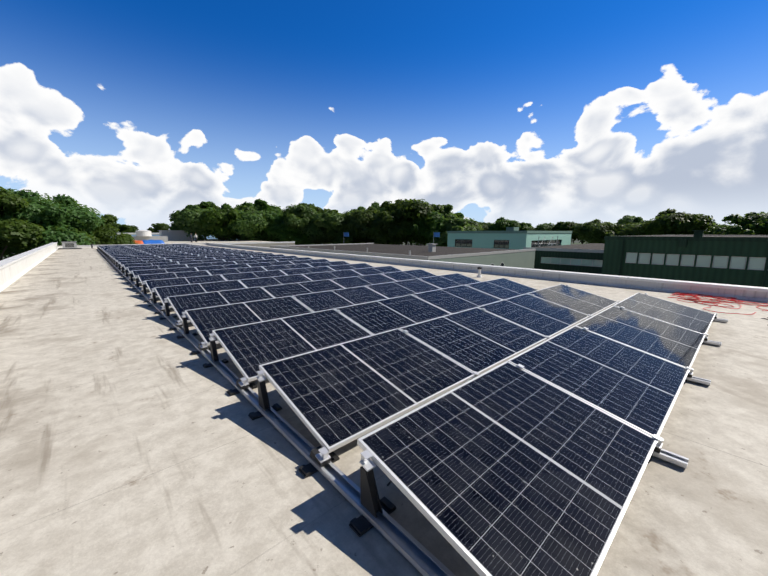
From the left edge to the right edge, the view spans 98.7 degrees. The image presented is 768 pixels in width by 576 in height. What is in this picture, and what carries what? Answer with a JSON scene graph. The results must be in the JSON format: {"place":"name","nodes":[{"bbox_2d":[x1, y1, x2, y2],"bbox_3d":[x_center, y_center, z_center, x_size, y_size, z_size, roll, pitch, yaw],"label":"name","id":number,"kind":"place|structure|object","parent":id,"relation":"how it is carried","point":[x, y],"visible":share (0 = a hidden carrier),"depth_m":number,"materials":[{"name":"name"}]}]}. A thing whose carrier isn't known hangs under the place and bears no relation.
{"place":"outdoors","nodes":[
{"label":"outdoors","id":0,"kind":"place"},
{"bbox_2d":[2,239,594,259],"bbox_3d":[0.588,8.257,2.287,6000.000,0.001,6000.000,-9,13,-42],"label":"ground","id":1,"kind":"structure","parent":0,"point":[576,241],"depth_m":258.82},
{"bbox_2d":[0,186,54,260],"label":"tree","id":2,"kind":"object","parent":1,"relation":"on","point":[10,236],"visible":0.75,"depth_m":34.61,"materials":[{"name":"green plant"}]},
{"bbox_2d":[0,188,104,258],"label":"tree","id":3,"kind":"object","parent":1,"relation":"on","point":[63,213],"visible":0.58,"depth_m":37.83,"materials":[{"name":"green plant"}]},
{"bbox_2d":[62,214,137,244],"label":"tree","id":4,"kind":"object","parent":1,"relation":"on","point":[105,234],"visible":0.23,"depth_m":45.09,"materials":[{"name":"green plant"}]},
{"bbox_2d":[116,224,138,232],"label":"tree","id":5,"kind":"object","parent":1,"relation":"on","point":[123,228],"visible":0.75,"depth_m":198.24,"materials":[{"name":"green plant"}]},
{"bbox_2d":[147,223,169,232],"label":"tree","id":6,"kind":"object","parent":1,"relation":"on","point":[158,226],"visible":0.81,"depth_m":206.90,"materials":[{"name":"green plant"}]},
{"bbox_2d":[169,205,213,239],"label":"tree","id":7,"kind":"object","parent":1,"relation":"on","point":[186,219],"visible":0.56,"depth_m":79.56,"materials":[{"name":"green plant"}]},
{"bbox_2d":[168,201,215,238],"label":"tree","id":8,"kind":"object","parent":1,"relation":"on","point":[203,205],"visible":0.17,"depth_m":91.41,"materials":[{"name":"green plant"}]},
{"bbox_2d":[197,206,241,240],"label":"tree","id":9,"kind":"object","parent":1,"relation":"on","point":[215,222],"visible":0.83,"depth_m":77.69,"materials":[{"name":"green plant"}]},
{"bbox_2d":[164,239,294,247],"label":"building","id":10,"kind":"structure","parent":1,"relation":"on","point":[268,244],"depth_m":64.88,"materials":[{"name":"silver metal"}]},
{"bbox_2d":[132,230,167,241],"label":"water tank","id":11,"kind":"object","parent":10,"relation":"on","point":[141,235],"visible":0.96,"depth_m":67.06,"materials":[{"name":"white paint"}]},
{"bbox_2d":[158,230,193,239],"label":"shed","id":12,"kind":"structure","parent":10,"relation":"on","point":[176,234],"depth_m":83.81,"materials":[{"name":"white paint"}]},
{"bbox_2d":[214,205,263,239],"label":"tree","id":13,"kind":"object","parent":1,"relation":"on","point":[251,209],"visible":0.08,"depth_m":88.45,"materials":[{"name":"green plant"}]},
{"bbox_2d":[227,210,271,240],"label":"tree","id":14,"kind":"object","parent":1,"relation":"on","point":[249,226],"visible":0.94,"depth_m":77.62,"materials":[{"name":"green plant"}]},
{"bbox_2d":[235,199,282,211],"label":"tree","id":15,"kind":"object","parent":1,"relation":"on","point":[259,205],"visible":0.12,"depth_m":95.58,"materials":[{"name":"green plant"}]},
{"bbox_2d":[258,213,287,241],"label":"tree","id":16,"kind":"object","parent":1,"relation":"on","point":[276,221],"visible":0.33,"depth_m":80.78,"materials":[{"name":"green plant"}]},
{"bbox_2d":[274,225,315,244],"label":"tree","id":17,"kind":"object","parent":1,"relation":"on","point":[295,235],"visible":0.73,"depth_m":79.27,"materials":[{"name":"green plant"}]},
{"bbox_2d":[281,203,325,243],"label":"tree","id":18,"kind":"object","parent":1,"relation":"on","point":[299,216],"visible":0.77,"depth_m":79.40,"materials":[{"name":"green plant"}]},
{"bbox_2d":[307,221,331,243],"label":"tree","id":19,"kind":"object","parent":1,"relation":"on","point":[315,239],"visible":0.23,"depth_m":79.06,"materials":[{"name":"green plant"}]},
{"bbox_2d":[309,209,345,243],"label":"tree","id":20,"kind":"object","parent":1,"relation":"on","point":[329,219],"visible":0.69,"depth_m":78.16,"materials":[{"name":"green plant"}]},
{"bbox_2d":[327,222,369,243],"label":"tree","id":21,"kind":"object","parent":1,"relation":"on","point":[354,236],"visible":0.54,"depth_m":76.78,"materials":[{"name":"green plant"}]},
{"bbox_2d":[343,206,382,242],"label":"tree","id":22,"kind":"object","parent":1,"relation":"on","point":[355,219],"visible":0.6,"depth_m":76.35,"materials":[{"name":"green plant"}]},
{"bbox_2d":[358,214,400,244],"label":"tree","id":23,"kind":"object","parent":1,"relation":"on","point":[364,228],"visible":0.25,"depth_m":74.11,"materials":[{"name":"green plant"}]},
{"bbox_2d":[366,213,416,244],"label":"tree","id":24,"kind":"object","parent":1,"relation":"on","point":[393,235],"visible":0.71,"depth_m":73.13,"materials":[{"name":"green plant"}]},
{"bbox_2d":[369,199,443,244],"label":"tree","id":25,"kind":"object","parent":1,"relation":"on","point":[401,209],"visible":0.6,"depth_m":72.29,"materials":[{"name":"green plant"}]},
{"bbox_2d":[401,210,443,245],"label":"tree","id":26,"kind":"object","parent":1,"relation":"on","point":[436,215],"visible":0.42,"depth_m":71.75,"materials":[{"name":"green plant"}]},
{"bbox_2d":[414,218,445,243],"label":"tree","id":27,"kind":"object","parent":1,"relation":"on","point":[425,231],"visible":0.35,"depth_m":69.52,"materials":[{"name":"green plant"}]},
{"bbox_2d":[426,204,468,242],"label":"tree","id":28,"kind":"object","parent":1,"relation":"on","point":[447,209],"visible":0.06,"depth_m":77.39,"materials":[{"name":"green plant"}]},
{"bbox_2d":[429,218,475,246],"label":"tree","id":29,"kind":"object","parent":1,"relation":"on","point":[457,224],"visible":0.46,"depth_m":67.43,"materials":[{"name":"green plant"}]},
{"bbox_2d":[487,217,520,230],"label":"tree","id":30,"kind":"object","parent":1,"relation":"on","point":[500,224],"visible":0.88,"depth_m":116.19,"materials":[{"name":"green plant"}]},
{"bbox_2d":[519,222,536,230],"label":"tree","id":31,"kind":"object","parent":1,"relation":"on","point":[525,226],"visible":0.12,"depth_m":119.14,"materials":[{"name":"green plant"}]},
{"bbox_2d":[534,223,555,230],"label":"tree","id":32,"kind":"object","parent":1,"relation":"on","point":[545,227],"visible":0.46,"depth_m":117.39,"materials":[{"name":"green plant"}]},
{"bbox_2d":[550,221,577,241],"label":"tree","id":33,"kind":"object","parent":1,"relation":"on","point":[564,226],"visible":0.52,"depth_m":113.16,"materials":[{"name":"green plant"}]},
{"bbox_2d":[573,219,618,243],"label":"tree","id":34,"kind":"object","parent":1,"relation":"on","point":[596,230],"visible":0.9,"depth_m":77.34,"materials":[{"name":"green plant"}]},
{"bbox_2d":[602,223,642,242],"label":"tree","id":35,"kind":"object","parent":1,"relation":"on","point":[629,229],"visible":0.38,"depth_m":71.05,"materials":[{"name":"green plant"}]},
{"bbox_2d":[617,215,642,232],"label":"tree","id":36,"kind":"object","parent":1,"relation":"on","point":[626,219],"visible":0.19,"depth_m":103.36,"materials":[{"name":"green plant"}]},
{"bbox_2d":[637,208,715,234],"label":"tree","id":37,"kind":"object","parent":1,"relation":"on","point":[668,222],"visible":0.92,"depth_m":62.09,"materials":[{"name":"green plant"}]},
{"bbox_2d":[703,221,728,234],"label":"tree","id":38,"kind":"object","parent":1,"relation":"on","point":[714,229],"visible":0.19,"depth_m":64.48,"materials":[{"name":"green plant"}]},
{"bbox_2d":[710,212,767,234],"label":"tree","id":39,"kind":"object","parent":1,"relation":"on","point":[752,223],"visible":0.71,"depth_m":55.38,"materials":[{"name":"green plant"}]},
{"bbox_2d":[0,0,767,231],"label":"sky","id":40,"kind":"structure","parent":0,"point":[138,112],"materials":[{"name":"blue"}]},
{"bbox_2d":[270,243,535,268],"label":"dark roof building","id":41,"kind":"structure","parent":0,"point":[522,258],"depth_m":32.06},
{"bbox_2d":[447,227,571,249],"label":"building","id":42,"kind":"structure","parent":0,"point":[517,238],"depth_m":44.94,"materials":[{"name":"paint"}]},
{"bbox_2d":[455,239,560,248],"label":"windows","id":43,"kind":"structure","parent":42,"relation":"attached to","point":[504,242],"depth_m":46.08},
{"bbox_2d":[523,243,604,273],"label":"green block","id":44,"kind":"structure","parent":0,"point":[594,251],"depth_m":34.69,"materials":[{"name":"metal"}]},
{"bbox_2d":[541,257,602,266],"bbox_3d":[19.261,-2.715,34.051,0.001,0.700,6.000,-9,13,-41],"label":"window","id":45,"kind":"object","parent":44,"relation":"attached to","point":[573,261],"depth_m":33.86,"materials":[{"name":"glass"}]},
{"bbox_2d":[601,230,767,286],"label":"green hall","id":46,"kind":"structure","parent":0,"point":[617,248],"depth_m":19.96,"materials":[{"name":"metal"}]},
{"bbox_2d":[625,252,765,269],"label":"windows","id":47,"kind":"structure","parent":46,"relation":"attached to","point":[696,261],"depth_m":19.63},
{"bbox_3d":[-6.769,2.563,15.098,13.506,6.980,58.556,-9,13,-42],"label":"building body","id":48,"kind":"object","parent":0,"visible":0},
{"bbox_2d":[0,245,767,575],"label":"roof surface","id":49,"kind":"object","parent":48,"relation":"on","point":[136,439],"depth_m":2.19,"materials":[{"name":"concrete"}]},
{"bbox_2d":[58,241,81,249],"bbox_3d":[-29.242,-3.991,30.699,1.600,0.730,0.900,-9,13,-41],"label":"roof fan unit","id":50,"kind":"object","parent":49,"relation":"on","point":[69,245],"visible":1,"depth_m":30.42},
{"bbox_2d":[148,288,170,313],"bbox_3d":[-4.537,0.246,6.624,0.260,0.353,1.045,-9,13,-41],"label":"solar panel mount","id":51,"kind":"object","parent":49,"relation":"on","point":[162,308],"visible":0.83,"depth_m":6.94,"materials":[{"name":"black metal"}]},
{"bbox_2d":[159,298,188,330],"bbox_3d":[-3.583,0.420,5.587,0.260,0.353,1.045,-9,13,-41],"label":"solar panel mount","id":52,"kind":"object","parent":49,"relation":"on","point":[178,323],"visible":0.81,"depth_m":5.89,"materials":[{"name":"black metal"}]},
{"bbox_2d":[177,312,210,354],"bbox_3d":[-2.628,0.595,4.550,0.260,0.353,1.045,-9,13,-41],"label":"solar panel mount","id":53,"kind":"object","parent":49,"relation":"on","point":[202,346],"visible":0.9,"depth_m":4.85,"materials":[{"name":"black metal"}]},
{"bbox_2d":[349,450,395,536],"bbox_3d":[0.234,1.118,1.439,0.260,0.353,1.045,-9,13,-41],"label":"solar panel mount","id":54,"kind":"object","parent":49,"relation":"on","point":[372,503],"visible":0.96,"depth_m":1.76,"materials":[{"name":"black plastic"}]},
{"bbox_2d":[97,249,727,575],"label":"mounting rails","id":55,"kind":"object","parent":49,"relation":"on","point":[417,555],"visible":0.44,"depth_m":2.09,"materials":[{"name":"silver metal"}]},
{"bbox_2d":[117,258,164,267],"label":"solar panel","id":56,"kind":"object","parent":55,"relation":"on","point":[124,260],"visible":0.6,"depth_m":14.67,"materials":[{"name":"blue glass"}]},
{"bbox_2d":[120,259,170,270],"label":"solar panel","id":57,"kind":"object","parent":55,"relation":"on","point":[146,261],"visible":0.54,"depth_m":13.66,"materials":[{"name":"blue glass"}]},
{"bbox_2d":[123,261,177,273],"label":"solar panel","id":58,"kind":"object","parent":55,"relation":"on","point":[148,264],"visible":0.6,"depth_m":12.61,"materials":[{"name":"blue glass"}]},
{"bbox_2d":[132,267,197,282],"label":"solar panel","id":59,"kind":"object","parent":55,"relation":"on","point":[155,271],"visible":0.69,"depth_m":10.51,"materials":[{"name":"blue glass"}]},
{"bbox_2d":[145,275,225,296],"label":"solar panel","id":60,"kind":"object","parent":55,"relation":"on","point":[150,284],"visible":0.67,"depth_m":8.39,"materials":[{"name":"blue glass"}]},
{"bbox_2d":[170,257,214,261],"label":"solar panel","id":61,"kind":"object","parent":55,"relation":"on","point":[191,259],"visible":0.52,"depth_m":14.85,"materials":[{"name":"blue glass"}]},
{"bbox_2d":[154,280,245,307],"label":"solar panel","id":62,"kind":"object","parent":55,"relation":"on","point":[169,291],"visible":0.6,"depth_m":7.32,"materials":[{"name":"glass"},{"name":"silicon"},{"name":"aluminium"}]},
{"bbox_2d":[177,259,224,263],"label":"solar panel","id":63,"kind":"object","parent":55,"relation":"on","point":[199,261],"visible":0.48,"depth_m":13.81,"materials":[{"name":"blue glass"}]},
{"bbox_2d":[186,261,235,266],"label":"solar panel","id":64,"kind":"object","parent":55,"relation":"on","point":[210,264],"visible":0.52,"depth_m":12.76,"materials":[{"name":"blue glass"}]},
{"bbox_2d":[167,287,273,322],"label":"solar panel","id":65,"kind":"object","parent":55,"relation":"on","point":[180,304],"visible":0.69,"depth_m":6.25,"materials":[{"name":"glass"},{"name":"silicon"},{"name":"aluminium"}]},
{"bbox_2d":[196,264,249,270],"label":"solar panel","id":66,"kind":"object","parent":55,"relation":"on","point":[202,268],"visible":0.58,"depth_m":11.68,"materials":[{"name":"blue glass"}]},
{"bbox_2d":[203,333,257,395],"bbox_3d":[-1.674,0.769,3.513,0.260,0.353,1.045,-9,13,-41],"label":"solar panel mount","id":67,"kind":"object","parent":55,"relation":"on","point":[242,383],"visible":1,"depth_m":3.76,"materials":[{"name":"black plastic"}]},
{"bbox_2d":[206,266,266,274],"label":"solar panel","id":68,"kind":"object","parent":55,"relation":"on","point":[232,270],"visible":0.48,"depth_m":10.63,"materials":[{"name":"blue glass"}]},
{"bbox_2d":[224,257,262,261],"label":"solar panel","id":69,"kind":"object","parent":55,"relation":"on","point":[244,259],"visible":0.4,"depth_m":14.99,"materials":[{"name":"blue glass"}]},
{"bbox_2d":[185,296,311,345],"bbox_3d":[-2.006,0.445,5.184,1.722,0.039,1.134,-9,25,-42],"label":"solar panel","id":70,"kind":"object","parent":55,"relation":"on","point":[206,321],"visible":0.79,"depth_m":5.16,"materials":[{"name":"glass"},{"name":"silicon"},{"name":"aluminium"}]},
{"bbox_2d":[221,270,285,280],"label":"solar panel","id":71,"kind":"object","parent":55,"relation":"on","point":[247,275],"visible":0.58,"depth_m":9.58,"materials":[{"name":"blue glass"}]},
{"bbox_2d":[235,259,277,263],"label":"solar panel","id":72,"kind":"object","parent":55,"relation":"on","point":[255,261],"visible":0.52,"depth_m":13.92,"materials":[{"name":"blue glass"}]},
{"bbox_2d":[248,261,292,266],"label":"solar panel","id":73,"kind":"object","parent":55,"relation":"on","point":[269,264],"visible":0.44,"depth_m":12.85,"materials":[{"name":"blue glass"}]},
{"bbox_2d":[240,274,311,287],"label":"solar panel","id":74,"kind":"object","parent":55,"relation":"on","point":[269,281],"visible":0.6,"depth_m":8.51,"materials":[{"name":"blue glass"}]},
{"bbox_2d":[261,263,311,270],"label":"solar panel","id":75,"kind":"object","parent":55,"relation":"on","point":[283,267],"visible":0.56,"depth_m":11.79,"materials":[{"name":"blue glass"}]},
{"bbox_2d":[212,309,371,381],"bbox_3d":[-1.051,0.617,4.148,1.722,0.040,1.134,-8,25,-41],"label":"solar panel","id":76,"kind":"object","parent":55,"relation":"on","point":[250,348],"visible":0.88,"depth_m":4.05,"materials":[{"name":"glass"},{"name":"silicon"},{"name":"aluminium"}]},
{"bbox_2d":[248,370,339,477],"bbox_3d":[-0.720,0.944,2.476,0.260,0.353,1.045,-9,13,-41],"label":"solar panel mount","id":77,"kind":"object","parent":55,"relation":"on","point":[320,456],"visible":0.94,"depth_m":2.23,"materials":[{"name":"black plastic"}]},
{"bbox_2d":[276,257,312,261],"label":"solar panel","id":78,"kind":"object","parent":55,"relation":"on","point":[294,259],"visible":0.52,"depth_m":15.11,"materials":[{"name":"blue glass"}]},
{"bbox_2d":[263,279,343,297],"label":"solar panel","id":79,"kind":"object","parent":55,"relation":"on","point":[283,290],"visible":0.6,"depth_m":7.44,"materials":[{"name":"blue glass"}]},
{"bbox_2d":[282,266,334,274],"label":"solar panel","id":80,"kind":"object","parent":55,"relation":"on","point":[305,270],"visible":0.35,"depth_m":10.75,"materials":[{"name":"blue glass"}]},
{"bbox_2d":[291,259,330,263],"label":"solar panel","id":81,"kind":"object","parent":55,"relation":"on","point":[308,261],"visible":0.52,"depth_m":14.01,"materials":[{"name":"blue glass"}]},
{"bbox_2d":[307,261,348,266],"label":"solar panel","id":82,"kind":"object","parent":55,"relation":"on","point":[320,264],"visible":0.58,"depth_m":12.97,"materials":[{"name":"blue glass"}]},
{"bbox_2d":[304,269,362,280],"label":"solar panel","id":83,"kind":"object","parent":55,"relation":"on","point":[330,275],"visible":0.56,"depth_m":9.68,"materials":[{"name":"blue glass"}]},
{"bbox_2d":[292,286,387,311],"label":"solar panel","id":84,"kind":"object","parent":55,"relation":"on","point":[324,300],"visible":0.69,"depth_m":6.35,"materials":[{"name":"glass"},{"name":"silicon"},{"name":"aluminium"}]},
{"bbox_2d":[327,263,372,270],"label":"solar panel","id":85,"kind":"object","parent":55,"relation":"on","point":[348,266],"visible":0.52,"depth_m":11.90,"materials":[{"name":"blue glass"}]},
{"bbox_2d":[259,328,475,453],"bbox_3d":[-0.098,0.791,3.112,1.722,0.040,1.134,-9,25,-42],"label":"solar panel","id":86,"kind":"object","parent":55,"relation":"on","point":[335,397],"visible":0.94,"depth_m":2.90,"materials":[{"name":"glass"},{"name":"silicon"},{"name":"aluminium"}]},
{"bbox_2d":[351,266,401,274],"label":"solar panel","id":87,"kind":"object","parent":55,"relation":"on","point":[374,270],"visible":0.62,"depth_m":10.82,"materials":[{"name":"blue glass"}]},
{"bbox_2d":[334,294,449,334],"bbox_3d":[0.238,0.423,5.303,1.722,0.038,1.134,-9,25,-42],"label":"solar panel","id":88,"kind":"object","parent":55,"relation":"on","point":[378,316],"visible":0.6,"depth_m":5.25,"materials":[{"name":"blue glass"}]},
{"bbox_2d":[365,279,439,297],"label":"solar panel","id":89,"kind":"object","parent":55,"relation":"on","point":[399,288],"visible":0.71,"depth_m":7.53,"materials":[{"name":"blue glass"}]},
{"bbox_2d":[381,269,436,280],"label":"solar panel","id":90,"kind":"object","parent":55,"relation":"on","point":[408,275],"visible":0.58,"depth_m":9.77,"materials":[{"name":"blue glass"}]},
{"bbox_2d":[418,273,480,288],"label":"solar panel","id":91,"kind":"object","parent":55,"relation":"on","point":[448,280],"visible":0.65,"depth_m":8.69,"materials":[{"name":"blue glass"}]},
{"bbox_2d":[411,285,500,313],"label":"solar panel","id":92,"kind":"object","parent":55,"relation":"on","point":[452,300],"visible":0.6,"depth_m":6.42,"materials":[{"name":"blue glass"}]},
{"bbox_2d":[399,307,546,375],"bbox_3d":[1.192,0.599,4.264,1.722,0.038,1.134,-9,25,-41],"label":"solar panel","id":93,"kind":"object","parent":55,"relation":"on","point":[479,341],"visible":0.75,"depth_m":4.12,"materials":[{"name":"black glass"}]},
{"bbox_2d":[466,278,536,299],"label":"solar panel","id":94,"kind":"object","parent":55,"relation":"on","point":[502,288],"visible":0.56,"depth_m":7.59,"materials":[{"name":"blue glass"}]},
{"bbox_2d":[357,361,657,575],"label":"solar panel","id":95,"kind":"object","parent":55,"relation":"on","point":[506,468],"visible":0.98,"depth_m":1.83,"materials":[{"name":"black glass"}]},
{"bbox_2d":[477,293,589,338],"bbox_3d":[2.483,0.404,5.421,1.722,0.038,1.134,-9,25,-42],"label":"solar panel","id":96,"kind":"object","parent":55,"relation":"on","point":[540,316],"visible":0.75,"depth_m":5.30,"materials":[{"name":"blue glass"}]},
{"bbox_2d":[527,284,617,315],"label":"solar panel","id":97,"kind":"object","parent":55,"relation":"on","point":[581,301],"visible":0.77,"depth_m":6.47,"materials":[{"name":"blue glass"}]},
{"bbox_2d":[507,326,689,436],"bbox_3d":[2.144,0.772,3.228,1.722,0.038,1.134,-9,25,-41],"label":"solar panel","id":98,"kind":"object","parent":55,"relation":"on","point":[634,388],"visible":0.85,"depth_m":3.04,"materials":[{"name":"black glass"}]},
{"bbox_2d":[575,306,704,368],"bbox_3d":[3.438,0.580,4.386,1.722,0.040,1.134,-9,25,-42],"label":"solar panel","id":99,"kind":"object","parent":55,"relation":"on","point":[675,344],"visible":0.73,"depth_m":4.25,"materials":[{"name":"blue glass"}]},
{"bbox_2d":[613,293,715,335],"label":"solar panel","id":100,"kind":"object","parent":55,"relation":"on","point":[688,318],"visible":0.81,"depth_m":5.42,"materials":[{"name":"blue glass"}]},
{"bbox_2d":[517,364,663,462],"bbox_3d":[1.545,0.921,2.612,0.260,0.353,1.045,-9,13,-41],"label":"solar panel mount","id":101,"kind":"object","parent":49,"relation":"on","point":[658,447],"visible":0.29,"depth_m":2.25,"materials":[{"name":"silver metal"}]},
{"bbox_2d":[668,292,767,319],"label":"loose cables","id":102,"kind":"object","parent":49,"relation":"on","point":[712,301],"visible":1,"depth_m":7.31,"materials":[{"name":"red plastic"}]},
{"bbox_2d":[0,243,767,301],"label":"parapets","id":103,"kind":"object","parent":48,"relation":"on","point":[11,273],"visible":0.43,"depth_m":10.81,"materials":[{"name":"concrete"}]},
{"bbox_2d":[0,242,767,291],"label":"parapet caps","id":104,"kind":"object","parent":103,"relation":"on","point":[10,261],"visible":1,"depth_m":10.91,"materials":[{"name":"silver metal"}]},
{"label":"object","id":105,"kind":"object","parent":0,"visible":0},
{"bbox_2d":[127,264,186,277],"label":"solar panel","id":106,"kind":"object","parent":105,"relation":"on","point":[155,267],"visible":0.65,"depth_m":11.56,"materials":[{"name":"blue glass"}]},
{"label":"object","id":107,"kind":"object","parent":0,"visible":0},
{"bbox_2d":[138,270,209,288],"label":"solar panel","id":108,"kind":"object","parent":107,"relation":"on","point":[143,277],"visible":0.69,"depth_m":9.46,"materials":[{"name":"blue glass"}]},
{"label":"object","id":109,"kind":"object","parent":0,"visible":0},
{"bbox_2d":[329,274,395,287],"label":"solar panel","id":110,"kind":"object","parent":109,"relation":"on","point":[353,281],"visible":0.67,"depth_m":8.60,"materials":[{"name":"blue glass"}]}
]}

